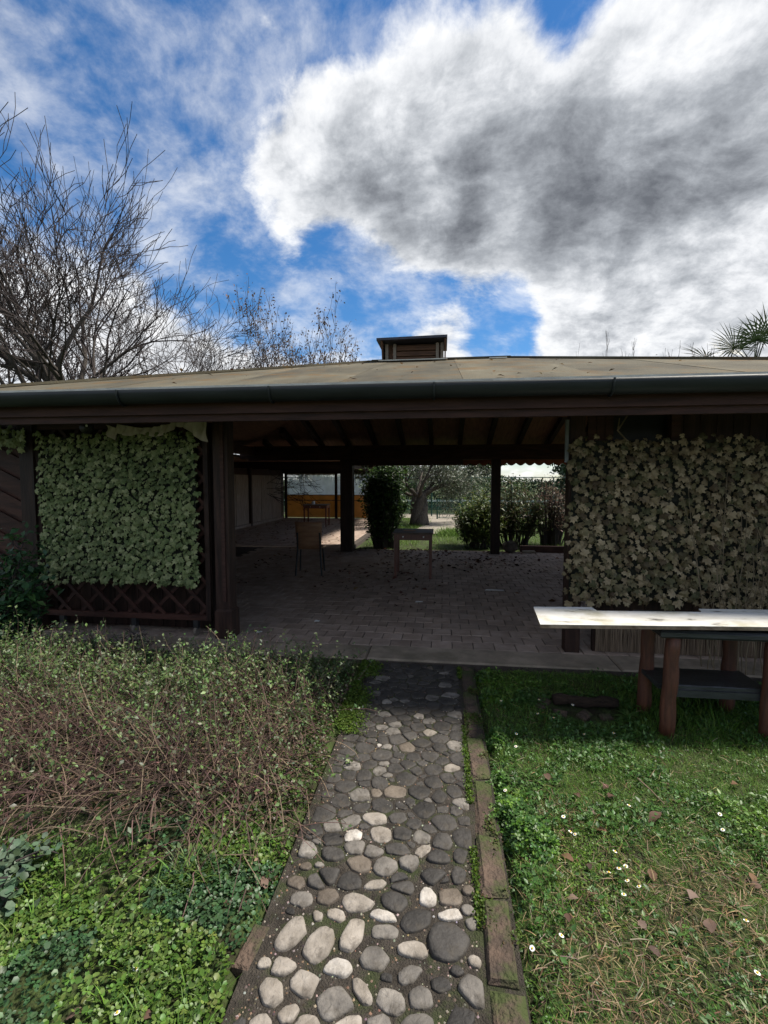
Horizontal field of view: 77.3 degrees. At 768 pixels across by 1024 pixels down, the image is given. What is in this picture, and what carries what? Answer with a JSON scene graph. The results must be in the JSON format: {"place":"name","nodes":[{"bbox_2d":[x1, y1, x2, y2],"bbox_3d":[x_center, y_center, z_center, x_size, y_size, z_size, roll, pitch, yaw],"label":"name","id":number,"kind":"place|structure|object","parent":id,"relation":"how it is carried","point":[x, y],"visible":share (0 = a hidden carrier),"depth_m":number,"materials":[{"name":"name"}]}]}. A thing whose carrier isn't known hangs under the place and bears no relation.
{"place":"outdoors","nodes":[
{"label":"outdoors","id":0,"kind":"place"},
{"bbox_2d":[44,646,387,734],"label":"verge grass","id":1,"kind":"structure","parent":0,"point":[360,693],"depth_m":3.58,"materials":[{"name":"green plant"}]},
{"bbox_2d":[0,482,767,1023],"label":"ground","id":2,"kind":"structure","parent":0,"point":[64,1010],"depth_m":1.96,"materials":[{"name":"green plant"}]},
{"bbox_2d":[0,813,62,917],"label":"grey weed","id":3,"kind":"object","parent":2,"relation":"on","point":[8,884],"visible":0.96,"depth_m":1.90,"materials":[{"name":"green plant"}]},
{"bbox_2d":[0,521,64,663],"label":"laurel shrub","id":4,"kind":"object","parent":2,"relation":"on","point":[23,594],"visible":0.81,"depth_m":4.18,"materials":[{"name":"green plant"}]},
{"bbox_2d":[66,1007,82,1019],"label":"fallen leaf","id":5,"kind":"object","parent":2,"relation":"on","point":[71,1014],"visible":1,"depth_m":1.44,"materials":[{"name":"brown plant"}]},
{"bbox_2d":[40,621,109,668],"bbox_3d":[-2.587,1.161,3.990,0.626,0.443,0.565,0,4,7],"label":"soft weed","id":6,"kind":"object","parent":2,"relation":"on","point":[90,641],"visible":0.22,"depth_m":4.01,"materials":[{"name":"green plant"}]},
{"bbox_2d":[0,225,181,383],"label":"bare tree","id":7,"kind":"object","parent":2,"relation":"on","point":[63,371],"visible":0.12,"depth_m":18.19,"materials":[{"name":"brown plant"}]},
{"bbox_2d":[0,99,235,383],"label":"bare tree","id":8,"kind":"object","parent":2,"relation":"on","point":[43,368],"visible":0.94,"depth_m":13.28,"materials":[{"name":"brown plant"}]},
{"bbox_2d":[108,625,157,659],"bbox_3d":[-2.181,1.181,4.261,0.513,0.367,0.344,0,4,7],"label":"pale weed","id":9,"kind":"object","parent":2,"relation":"on","point":[133,638],"visible":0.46,"depth_m":4.24,"materials":[{"name":"green plant"}]},
{"bbox_2d":[138,1009,151,1018],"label":"fallen leaf","id":10,"kind":"object","parent":2,"relation":"on","point":[148,1013],"visible":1,"depth_m":1.43,"materials":[{"name":"brown plant"}]},
{"bbox_2d":[0,796,294,1023],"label":"ground cover","id":11,"kind":"object","parent":2,"relation":"on","point":[50,926],"visible":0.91,"depth_m":1.70,"materials":[{"name":"green plant"}]},
{"bbox_2d":[18,188,339,515],"bbox_3d":[-6.907,-4.421,20.605,12.063,13.505,12.024,0,4,7],"label":"bare tree","id":12,"kind":"object","parent":2,"relation":"on","point":[208,366],"visible":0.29,"depth_m":19.49,"materials":[{"name":"brown plant"}]},
{"bbox_2d":[0,605,380,945],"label":"bramble mound","id":13,"kind":"object","parent":2,"relation":"on","point":[194,681],"visible":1,"depth_m":2.62,"materials":[{"name":"green plant"}]},
{"bbox_2d":[260,876,268,888],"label":"fallen leaf","id":14,"kind":"object","parent":2,"relation":"on","point":[264,880],"visible":1,"depth_m":1.92,"materials":[{"name":"brown plant"}]},
{"bbox_2d":[226,686,353,892],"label":"edge weeds","id":15,"kind":"object","parent":2,"relation":"on","point":[320,742],"visible":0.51,"depth_m":2.52,"materials":[{"name":"green plant"}]},
{"bbox_2d":[225,275,362,368],"bbox_3d":[-4.179,-6.058,26.032,8.135,12.098,5.312,-2,4,-27],"label":"sparse tree","id":16,"kind":"object","parent":2,"relation":"on","point":[291,359],"visible":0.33,"depth_m":25.12,"materials":[{"name":"brown plant"}]},
{"bbox_2d":[221,662,530,1023],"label":"cobblestone path","id":17,"kind":"structure","parent":2,"relation":"on","point":[394,906],"depth_m":1.89,"materials":[{"name":"stone"}]},
{"bbox_2d":[357,465,413,548],"bbox_3d":[0.015,-0.332,11.550,1.436,2.424,1.203,0,4,7],"label":"ivy bush","id":18,"kind":"object","parent":2,"relation":"on","point":[386,509],"visible":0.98,"depth_m":11.38,"materials":[{"name":"green plant"}]},
{"bbox_2d":[399,467,417,496],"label":"evergreen tree","id":19,"kind":"object","parent":2,"relation":"on","point":[407,474],"visible":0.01,"depth_m":28.28,"materials":[{"name":"green plant"}]},
{"bbox_2d":[354,463,490,525],"bbox_3d":[1.256,-1.690,17.254,5.844,4.482,5.570,0,4,7],"label":"olive tree","id":20,"kind":"object","parent":2,"relation":"on","point":[447,477],"visible":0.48,"depth_m":17.02,"materials":[{"name":"green plant"}]},
{"bbox_2d":[394,465,453,490],"bbox_3d":[2.216,-3.139,32.057,5.689,5.457,5.048,-2,4,-28],"label":"evergreen tree","id":21,"kind":"object","parent":2,"relation":"on","point":[416,473],"visible":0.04,"depth_m":30.99,"materials":[{"name":"green plant"}]},
{"bbox_2d":[284,475,564,501],"bbox_3d":[4.315,-1.067,26.654,30.262,2.113,2.370,0,4,7],"label":"hedge","id":22,"kind":"object","parent":2,"relation":"on","point":[528,483],"visible":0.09,"depth_m":26.23,"materials":[{"name":"green plant"}]},
{"bbox_2d":[283,477,565,515],"bbox_3d":[4.727,-0.664,21.184,26.279,1.758,0.058,0,4,7],"label":"court fence","id":23,"kind":"object","parent":2,"relation":"on","point":[431,509],"visible":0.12,"depth_m":21.45,"materials":[{"name":"metal"}]},
{"bbox_2d":[362,516,563,550],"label":"garden grass","id":24,"kind":"structure","parent":2,"relation":"on","point":[446,532],"depth_m":13.16,"materials":[{"name":"green plant"}]},
{"bbox_2d":[446,484,512,547],"bbox_3d":[2.348,0.080,11.771,1.685,1.575,1.395,0,4,7],"label":"leafy bush","id":25,"kind":"object","parent":2,"relation":"on","point":[473,522],"visible":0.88,"depth_m":11.55,"materials":[{"name":"green plant"}]},
{"bbox_2d":[456,463,506,497],"bbox_3d":[5.601,-2.697,29.621,5.116,4.901,4.972,3,5,39],"label":"evergreen tree","id":26,"kind":"object","parent":2,"relation":"on","point":[487,466],"visible":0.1,"depth_m":28.69,"materials":[{"name":"green plant"}]},
{"bbox_2d":[473,473,553,546],"bbox_3d":[3.165,-0.047,11.834,1.927,1.822,1.232,0,4,7],"label":"leafy bush","id":27,"kind":"object","parent":2,"relation":"on","point":[527,523],"visible":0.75,"depth_m":11.70,"materials":[{"name":"green plant"}]},
{"bbox_2d":[544,773,550,779],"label":"fallen leaf","id":28,"kind":"object","parent":2,"relation":"on","point":[547,775],"visible":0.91,"depth_m":2.59,"materials":[{"name":"brown plant"}]},
{"bbox_2d":[530,475,565,545],"bbox_3d":[4.165,-0.037,11.809,1.364,1.802,1.031,0,4,7],"label":"leafy bush","id":29,"kind":"object","parent":2,"relation":"on","point":[553,535],"visible":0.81,"depth_m":11.68,"materials":[{"name":"green plant"}]},
{"bbox_2d":[547,463,565,494],"bbox_3d":[10.443,-2.701,25.804,3.724,5.413,2.891,-3,5,-34],"label":"evergreen tree","id":30,"kind":"object","parent":2,"relation":"on","point":[560,469],"visible":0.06,"depth_m":25.80,"materials":[{"name":"green plant"}]},
{"bbox_2d":[561,853,573,860],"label":"fallen leaf","id":31,"kind":"object","parent":2,"relation":"on","point":[568,856],"visible":1,"depth_m":2.05,"materials":[{"name":"brown plant"}]},
{"bbox_2d":[564,913,572,921],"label":"fallen leaf","id":32,"kind":"object","parent":2,"relation":"on","point":[568,916],"visible":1,"depth_m":1.76,"materials":[{"name":"brown plant"}]},
{"bbox_2d":[568,894,577,899],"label":"fallen leaf","id":33,"kind":"object","parent":2,"relation":"on","point":[571,896],"visible":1,"depth_m":1.85,"materials":[{"name":"brown plant"}]},
{"bbox_2d":[534,693,618,721],"bbox_3d":[1.351,1.363,3.374,0.587,0.110,0.281,1,4,14],"label":"rotten log","id":34,"kind":"object","parent":2,"relation":"on","point":[586,702],"visible":0.91,"depth_m":3.39,"materials":[{"name":"brown wood"}]},
{"bbox_2d":[578,331,634,355],"bbox_3d":[17.187,-7.362,37.658,4.409,13.169,2.619,0,4,7],"label":"distant tree","id":35,"kind":"object","parent":2,"relation":"on","point":[608,344],"visible":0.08,"depth_m":36.66,"materials":[{"name":"brown plant"}]},
{"bbox_2d":[473,670,765,1023],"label":"lawn weeds","id":36,"kind":"object","parent":2,"relation":"on","point":[518,820],"visible":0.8,"depth_m":2.20,"materials":[{"name":"green plant"}]},
{"bbox_2d":[475,666,767,1023],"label":"clover","id":37,"kind":"object","parent":2,"relation":"on","point":[576,751],"visible":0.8,"depth_m":2.33,"materials":[{"name":"green plant"}]},
{"bbox_2d":[638,920,646,929],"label":"fallen leaf","id":38,"kind":"object","parent":2,"relation":"on","point":[642,923],"visible":1,"depth_m":1.74,"materials":[{"name":"brown plant"}]},
{"bbox_2d":[637,777,664,804],"bbox_3d":[1.359,1.419,2.451,0.013,0.017,0.207,0,4,-6],"label":"dry stick","id":39,"kind":"object","parent":2,"relation":"on","point":[643,783],"visible":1,"depth_m":2.44,"materials":[{"name":"brown wood"}]},
{"bbox_2d":[647,869,656,880],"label":"fallen leaf","id":40,"kind":"object","parent":2,"relation":"on","point":[649,872],"visible":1,"depth_m":1.96,"materials":[{"name":"brown plant"}]},
{"bbox_2d":[648,945,660,957],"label":"fallen leaf","id":41,"kind":"object","parent":2,"relation":"on","point":[654,950],"visible":1,"depth_m":1.64,"materials":[{"name":"brown plant"}]},
{"bbox_2d":[648,811,661,821],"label":"fallen leaf","id":42,"kind":"object","parent":2,"relation":"on","point":[651,813],"visible":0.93,"depth_m":2.27,"materials":[{"name":"brown plant"}]},
{"bbox_2d":[665,343,714,356],"bbox_3d":[17.603,-5.214,28.747,5.041,10.084,2.904,0,4,7],"label":"distant tree","id":43,"kind":"object","parent":2,"relation":"on","point":[694,351],"visible":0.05,"depth_m":28.50,"materials":[{"name":"brown plant"}]},
{"bbox_2d":[687,889,697,898],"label":"fallen leaf","id":44,"kind":"object","parent":2,"relation":"on","point":[691,894],"visible":1,"depth_m":1.86,"materials":[{"name":"beige plant"}]},
{"bbox_2d":[632,610,767,738],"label":"log table","id":45,"kind":"object","parent":2,"relation":"on","point":[728,683],"visible":0.84,"depth_m":3.06,"materials":[{"name":"brown wood"}]},
{"bbox_2d":[533,607,767,630],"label":"painted board","id":46,"kind":"object","parent":45,"relation":"on","point":[573,617],"visible":1,"depth_m":3.05,"materials":[{"name":"white wood"}]},
{"bbox_2d":[699,609,767,612],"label":"painted board","id":47,"kind":"object","parent":45,"relation":"on","point":[735,610],"visible":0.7,"depth_m":3.26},
{"bbox_2d":[702,918,716,932],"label":"fallen leaf","id":48,"kind":"object","parent":2,"relation":"on","point":[708,924],"visible":1,"depth_m":1.73,"materials":[{"name":"brown plant"}]},
{"bbox_2d":[677,305,767,356],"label":"fan palm","id":49,"kind":"object","parent":2,"relation":"on","point":[762,331],"visible":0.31,"depth_m":11.47,"materials":[{"name":"green plant"}]},
{"bbox_2d":[749,872,756,881],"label":"fallen leaf","id":50,"kind":"object","parent":2,"relation":"on","point":[753,877],"visible":1,"depth_m":1.93,"materials":[{"name":"brown plant"}]},
{"bbox_2d":[751,881,761,888],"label":"fallen leaf","id":51,"kind":"object","parent":2,"relation":"on","point":[757,885],"visible":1,"depth_m":1.90,"materials":[{"name":"brown plant"}]},
{"bbox_2d":[0,0,767,481],"label":"sky","id":52,"kind":"structure","parent":0,"point":[495,177],"materials":[{"name":"blue"}]},
{"bbox_2d":[31,518,762,682],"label":"paved floor","id":53,"kind":"structure","parent":0,"point":[480,627],"depth_m":5.85,"materials":[{"name":"grey stone"}]},
{"bbox_2d":[34,423,213,635],"bbox_3d":[-2.698,0.184,4.964,1.900,2.166,0.096,0,4,7],"label":"trellis screen","id":54,"kind":"object","parent":53,"relation":"on","point":[64,614],"visible":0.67,"depth_m":4.95,"materials":[{"name":"brown wood"}]},
{"bbox_2d":[32,430,202,589],"bbox_3d":[-2.705,-0.021,4.843,1.815,1.601,0.126,0,4,7],"label":"leaf mat","id":55,"kind":"object","parent":54,"relation":"attached to","point":[121,508],"visible":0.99,"depth_m":4.86,"materials":[{"name":"green plant"}]},
{"bbox_2d":[294,522,324,575],"bbox_3d":[-1.272,0.601,8.204,0.487,0.902,0.504,0,4,-1],"label":"chair","id":56,"kind":"object","parent":53,"relation":"on","point":[308,535],"visible":1,"depth_m":7.99,"materials":[{"name":"brown wood"}]},
{"bbox_2d":[303,504,330,526],"bbox_3d":[-2.341,0.107,16.754,0.840,0.750,0.740,0,4,3],"label":"cafe table","id":57,"kind":"object","parent":53,"relation":"on","point":[320,506],"visible":0.95,"depth_m":16.41,"materials":[{"name":"red wood"}]},
{"bbox_2d":[0,334,767,652],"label":"pavilion","id":58,"kind":"structure","parent":53,"relation":"on","point":[415,400],"depth_m":4.76,"materials":[{"name":"wood"}]},
{"bbox_2d":[0,425,26,454],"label":"leaf strip","id":59,"kind":"object","parent":58,"relation":"attached to","point":[12,438],"visible":1,"depth_m":4.91,"materials":[{"name":"green plant"}]},
{"bbox_2d":[79,424,93,433],"bbox_3d":[-2.933,-0.853,4.787,0.132,0.158,0.132,0,4,7],"label":"floodlight","id":60,"kind":"object","parent":58,"relation":"attached to","point":[86,428],"visible":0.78,"depth_m":4.73,"materials":[{"name":"black plastic"}]},
{"bbox_2d":[106,422,207,441],"bbox_3d":[-2.246,-0.799,4.722,1.084,0.231,0.060,0,4,7],"label":"torn curtain","id":61,"kind":"object","parent":58,"relation":"hanging from","point":[197,430],"visible":0.91,"depth_m":4.71,"materials":[{"name":"fabric"}]},
{"bbox_2d":[287,474,376,494],"bbox_3d":[-2.014,-1.149,19.912,4.140,0.862,0.063,0,4,7],"label":"window pane","id":62,"kind":"structure","parent":58,"relation":"in","point":[327,482],"depth_m":19.99,"materials":[{"name":"clear glass"}]},
{"bbox_2d":[463,459,565,465],"bbox_3d":[3.492,-1.128,10.417,3.620,0.230,0.297,0,4,7],"label":"awning fringe","id":63,"kind":"object","parent":58,"relation":"attached to","point":[518,462],"visible":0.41,"depth_m":10.62,"materials":[{"name":"fabric"}]},
{"bbox_2d":[561,432,767,610],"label":"leaf mat","id":64,"kind":"object","parent":58,"relation":"attached to","point":[630,541],"visible":0.99,"depth_m":4.22,"materials":[{"name":"green plant"}]},
{"bbox_2d":[617,415,627,441],"bbox_3d":[2.092,-0.748,4.158,0.138,0.288,0.064,0,4,-6],"label":"dry twig","id":65,"kind":"object","parent":64,"relation":"attached to","point":[618,428],"visible":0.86,"depth_m":4.17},
{"bbox_2d":[235,518,563,609],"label":"leaf litter","id":66,"kind":"object","parent":53,"relation":"on","point":[445,550],"visible":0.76,"depth_m":9.38,"materials":[{"name":"brown plant"}]},
{"bbox_2d":[392,528,433,578],"bbox_3d":[0.497,0.685,8.052,0.660,0.750,0.660,0,4,6],"label":"cafe table","id":67,"kind":"object","parent":53,"relation":"on","point":[417,534],"visible":0.97,"depth_m":7.75,"materials":[{"name":"wood"}]},
{"bbox_2d":[502,540,517,552],"bbox_3d":[2.787,0.766,10.608,0.356,0.307,0.259,0,4,7],"label":"rock","id":68,"kind":"object","parent":53,"relation":"on","point":[509,546],"visible":0.97,"depth_m":10.53,"materials":[{"name":"grey stone"}]},
{"bbox_2d":[520,545,563,552],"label":"planter wall","id":69,"kind":"structure","parent":53,"relation":"on","point":[550,549],"depth_m":10.59,"materials":[{"name":"brown wood"}]},
{"bbox_2d":[595,629,764,657],"bbox_3d":[3.239,1.156,4.310,2.600,0.298,0.065,0,4,7],"label":"reed panel","id":70,"kind":"object","parent":53,"relation":"on","point":[619,640],"visible":0.31,"depth_m":4.41,"materials":[{"name":"brown wood"}]},
{"bbox_2d":[663,465,767,674],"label":"dead vine","id":71,"kind":"object","parent":53,"relation":"on","point":[745,604],"visible":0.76,"depth_m":4.05,"materials":[{"name":"brown plant"}]},
{"bbox_2d":[404,515,544,533],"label":"gravel path","id":72,"kind":"structure","parent":0,"point":[435,523],"depth_m":18.21,"materials":[{"name":"grey gravel"}]},
{"bbox_2d":[436,489,460,518],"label":"garden gate","id":73,"kind":"structure","parent":72,"relation":"on","point":[437,517],"depth_m":19.89,"materials":[{"name":"metal"}]},
{"bbox_2d":[522,550,535,553],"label":"stone block","id":74,"kind":"structure","parent":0,"point":[528,551],"depth_m":10.46,"materials":[{"name":"stone"}]}
]}

